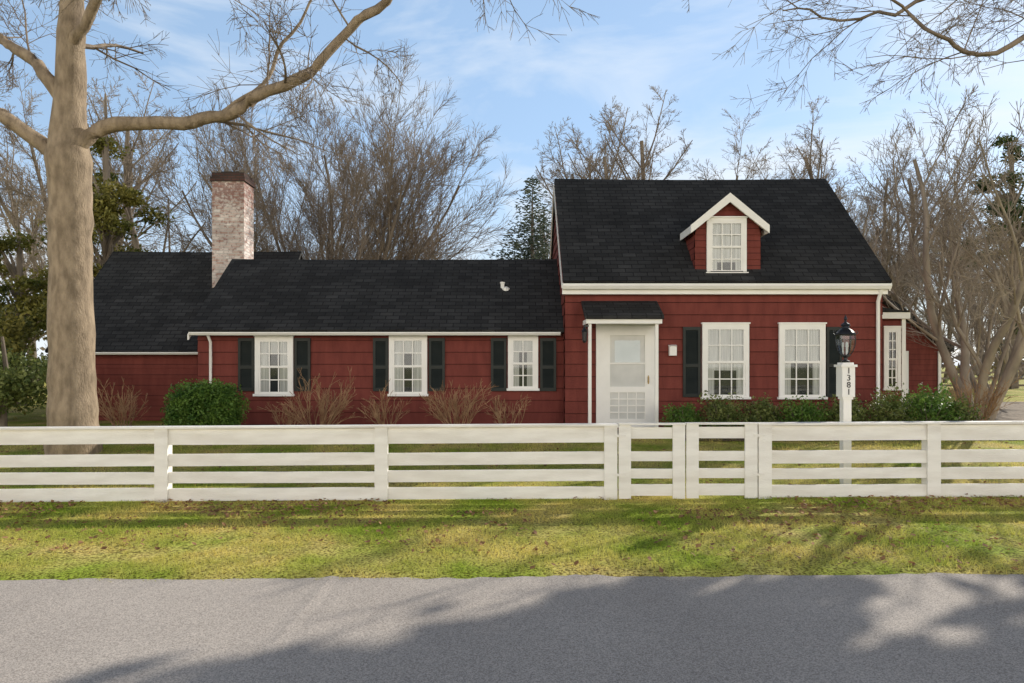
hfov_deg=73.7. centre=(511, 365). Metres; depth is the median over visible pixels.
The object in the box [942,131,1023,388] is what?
evergreen tree
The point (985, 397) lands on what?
bare shrub
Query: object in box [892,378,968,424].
evergreen shrub
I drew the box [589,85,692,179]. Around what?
bare tree
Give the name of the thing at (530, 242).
spruce tree
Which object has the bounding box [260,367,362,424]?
bare shrub
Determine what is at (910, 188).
bare tree
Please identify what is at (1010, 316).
bare tree
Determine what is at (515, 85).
sky
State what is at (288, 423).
bare shrub
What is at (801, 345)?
window
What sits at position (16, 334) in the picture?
evergreen shrub
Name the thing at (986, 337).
bare tree
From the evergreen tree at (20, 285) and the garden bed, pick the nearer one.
the garden bed
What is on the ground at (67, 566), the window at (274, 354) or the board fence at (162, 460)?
the board fence at (162, 460)
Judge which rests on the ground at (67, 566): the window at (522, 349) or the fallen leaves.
the fallen leaves
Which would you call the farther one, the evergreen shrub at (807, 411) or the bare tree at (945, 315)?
the bare tree at (945, 315)
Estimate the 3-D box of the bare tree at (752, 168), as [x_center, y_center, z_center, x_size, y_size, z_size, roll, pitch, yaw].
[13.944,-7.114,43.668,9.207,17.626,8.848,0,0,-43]
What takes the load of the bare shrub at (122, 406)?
on the garden bed
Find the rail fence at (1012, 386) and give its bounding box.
[941,369,1023,388]
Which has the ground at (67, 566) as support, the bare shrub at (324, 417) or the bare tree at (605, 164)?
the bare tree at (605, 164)
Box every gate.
[615,423,685,498]
[685,422,764,497]
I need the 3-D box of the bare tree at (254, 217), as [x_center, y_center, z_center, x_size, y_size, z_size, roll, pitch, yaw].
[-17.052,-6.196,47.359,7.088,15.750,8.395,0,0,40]
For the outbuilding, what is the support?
on the ground at (67, 566)
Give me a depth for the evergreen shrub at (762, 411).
13.47 m
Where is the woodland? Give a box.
[26,289,1023,377]
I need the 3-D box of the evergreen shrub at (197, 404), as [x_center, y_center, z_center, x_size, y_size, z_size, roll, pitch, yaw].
[-5.954,0.863,13.320,1.735,1.254,1.236,0,0,0]
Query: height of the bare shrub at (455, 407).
1.186 m
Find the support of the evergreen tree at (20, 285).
on the ground at (67, 566)
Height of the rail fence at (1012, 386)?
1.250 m
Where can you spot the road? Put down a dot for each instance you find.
(935, 627)
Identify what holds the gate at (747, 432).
attached to the board fence at (930, 456)
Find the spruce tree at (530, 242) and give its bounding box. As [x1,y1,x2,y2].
[485,175,551,258]
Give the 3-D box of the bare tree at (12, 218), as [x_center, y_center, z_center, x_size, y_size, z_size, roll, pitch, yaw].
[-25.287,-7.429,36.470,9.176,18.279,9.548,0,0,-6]
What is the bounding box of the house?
[45,171,909,434]
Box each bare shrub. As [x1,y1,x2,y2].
[97,378,147,425]
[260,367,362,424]
[265,404,311,424]
[357,378,411,424]
[419,378,498,423]
[484,395,530,423]
[943,365,1020,420]
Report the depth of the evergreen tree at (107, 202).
20.59 m
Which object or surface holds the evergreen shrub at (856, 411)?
on the garden bed
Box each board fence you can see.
[0,423,617,502]
[756,421,1023,498]
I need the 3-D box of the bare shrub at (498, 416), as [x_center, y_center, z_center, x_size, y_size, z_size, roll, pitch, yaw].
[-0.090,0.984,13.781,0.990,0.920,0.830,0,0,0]
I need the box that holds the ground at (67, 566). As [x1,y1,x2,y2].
[0,366,1023,579]
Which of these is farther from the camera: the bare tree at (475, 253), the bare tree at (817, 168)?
the bare tree at (475, 253)
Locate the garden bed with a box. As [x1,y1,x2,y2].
[685,435,836,440]
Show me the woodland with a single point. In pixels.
(994, 366)
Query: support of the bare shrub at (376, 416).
on the garden bed
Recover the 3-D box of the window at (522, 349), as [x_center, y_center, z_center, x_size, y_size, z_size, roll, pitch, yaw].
[0.240,-0.060,14.832,0.714,1.233,0.090,0,0,0]
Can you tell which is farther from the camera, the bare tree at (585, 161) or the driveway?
the bare tree at (585, 161)
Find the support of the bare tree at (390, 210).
on the ground at (67, 566)
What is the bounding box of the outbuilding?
[882,295,953,392]
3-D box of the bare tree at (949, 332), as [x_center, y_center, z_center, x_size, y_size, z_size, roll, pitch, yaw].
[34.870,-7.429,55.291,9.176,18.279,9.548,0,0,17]
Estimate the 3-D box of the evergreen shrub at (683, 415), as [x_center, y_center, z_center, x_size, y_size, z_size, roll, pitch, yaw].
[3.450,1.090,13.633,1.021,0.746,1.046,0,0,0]
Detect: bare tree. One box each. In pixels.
[0,0,598,454]
[0,61,149,298]
[0,75,210,289]
[0,134,47,381]
[23,69,211,255]
[93,39,525,265]
[186,163,283,251]
[440,241,512,259]
[482,117,612,259]
[534,96,650,240]
[534,208,549,257]
[551,104,654,215]
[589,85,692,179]
[683,0,1023,123]
[683,108,815,179]
[774,95,919,306]
[778,168,870,237]
[838,82,1023,420]
[844,186,922,307]
[845,108,985,321]
[871,125,985,325]
[882,227,1023,392]
[888,157,1004,382]
[889,218,1023,403]
[907,151,1023,357]
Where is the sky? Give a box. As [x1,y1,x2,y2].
[0,0,1023,365]
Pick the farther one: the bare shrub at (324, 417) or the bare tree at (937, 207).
the bare tree at (937, 207)
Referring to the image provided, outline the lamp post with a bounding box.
[833,315,857,483]
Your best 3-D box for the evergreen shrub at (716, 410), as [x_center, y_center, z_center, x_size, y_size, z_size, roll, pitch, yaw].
[4.146,0.920,13.469,1.292,1.085,0.965,0,0,0]
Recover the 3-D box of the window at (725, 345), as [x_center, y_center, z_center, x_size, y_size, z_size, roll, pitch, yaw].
[4.517,-0.089,14.432,1.047,1.622,0.090,0,0,0]
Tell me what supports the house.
on the ground at (67, 566)
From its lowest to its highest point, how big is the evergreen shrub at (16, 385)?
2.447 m
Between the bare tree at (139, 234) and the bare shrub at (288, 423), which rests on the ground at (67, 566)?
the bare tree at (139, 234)
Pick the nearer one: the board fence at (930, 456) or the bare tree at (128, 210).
the board fence at (930, 456)
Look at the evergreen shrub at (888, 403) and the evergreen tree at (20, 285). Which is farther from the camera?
the evergreen tree at (20, 285)
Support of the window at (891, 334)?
in the house
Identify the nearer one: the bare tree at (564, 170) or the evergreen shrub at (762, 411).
the evergreen shrub at (762, 411)
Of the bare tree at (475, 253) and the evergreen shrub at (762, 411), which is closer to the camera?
the evergreen shrub at (762, 411)
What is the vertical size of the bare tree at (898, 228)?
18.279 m
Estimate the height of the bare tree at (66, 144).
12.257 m
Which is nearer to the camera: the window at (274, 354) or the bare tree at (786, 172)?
the window at (274, 354)
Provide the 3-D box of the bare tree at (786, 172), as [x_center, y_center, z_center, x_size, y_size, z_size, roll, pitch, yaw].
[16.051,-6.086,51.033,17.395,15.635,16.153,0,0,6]
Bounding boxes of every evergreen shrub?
[0,300,46,418]
[0,336,47,426]
[160,378,250,425]
[660,402,709,434]
[692,385,755,426]
[735,392,787,426]
[770,394,833,421]
[817,394,884,421]
[860,382,917,424]
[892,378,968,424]
[935,392,989,420]
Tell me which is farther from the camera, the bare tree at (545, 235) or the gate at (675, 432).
the bare tree at (545, 235)
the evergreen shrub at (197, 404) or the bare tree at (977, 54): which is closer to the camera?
the bare tree at (977, 54)
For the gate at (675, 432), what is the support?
attached to the board fence at (162, 460)
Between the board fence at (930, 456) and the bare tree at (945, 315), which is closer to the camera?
the board fence at (930, 456)
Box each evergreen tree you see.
[0,219,47,405]
[31,94,174,364]
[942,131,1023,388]
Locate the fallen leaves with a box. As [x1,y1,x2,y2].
[0,439,1023,572]
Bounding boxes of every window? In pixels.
[253,335,294,395]
[387,335,428,395]
[507,335,539,390]
[700,322,750,398]
[706,216,748,272]
[777,322,827,398]
[882,326,902,389]
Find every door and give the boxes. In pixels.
[604,328,650,427]
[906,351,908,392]
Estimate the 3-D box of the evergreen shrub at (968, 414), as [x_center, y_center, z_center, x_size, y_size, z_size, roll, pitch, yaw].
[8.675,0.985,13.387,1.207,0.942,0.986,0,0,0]
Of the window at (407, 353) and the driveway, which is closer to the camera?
the window at (407, 353)
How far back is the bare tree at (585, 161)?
39.44 m
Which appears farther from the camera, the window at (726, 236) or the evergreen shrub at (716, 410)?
the window at (726, 236)
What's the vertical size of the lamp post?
2.250 m
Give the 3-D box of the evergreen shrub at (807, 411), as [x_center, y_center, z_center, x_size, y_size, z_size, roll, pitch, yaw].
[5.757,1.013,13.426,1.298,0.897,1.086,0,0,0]
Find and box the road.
[0,572,1023,682]
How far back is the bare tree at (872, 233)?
51.06 m
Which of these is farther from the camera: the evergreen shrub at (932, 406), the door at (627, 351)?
the door at (627, 351)
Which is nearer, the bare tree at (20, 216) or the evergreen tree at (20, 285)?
the evergreen tree at (20, 285)
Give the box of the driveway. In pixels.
[906,402,1023,420]

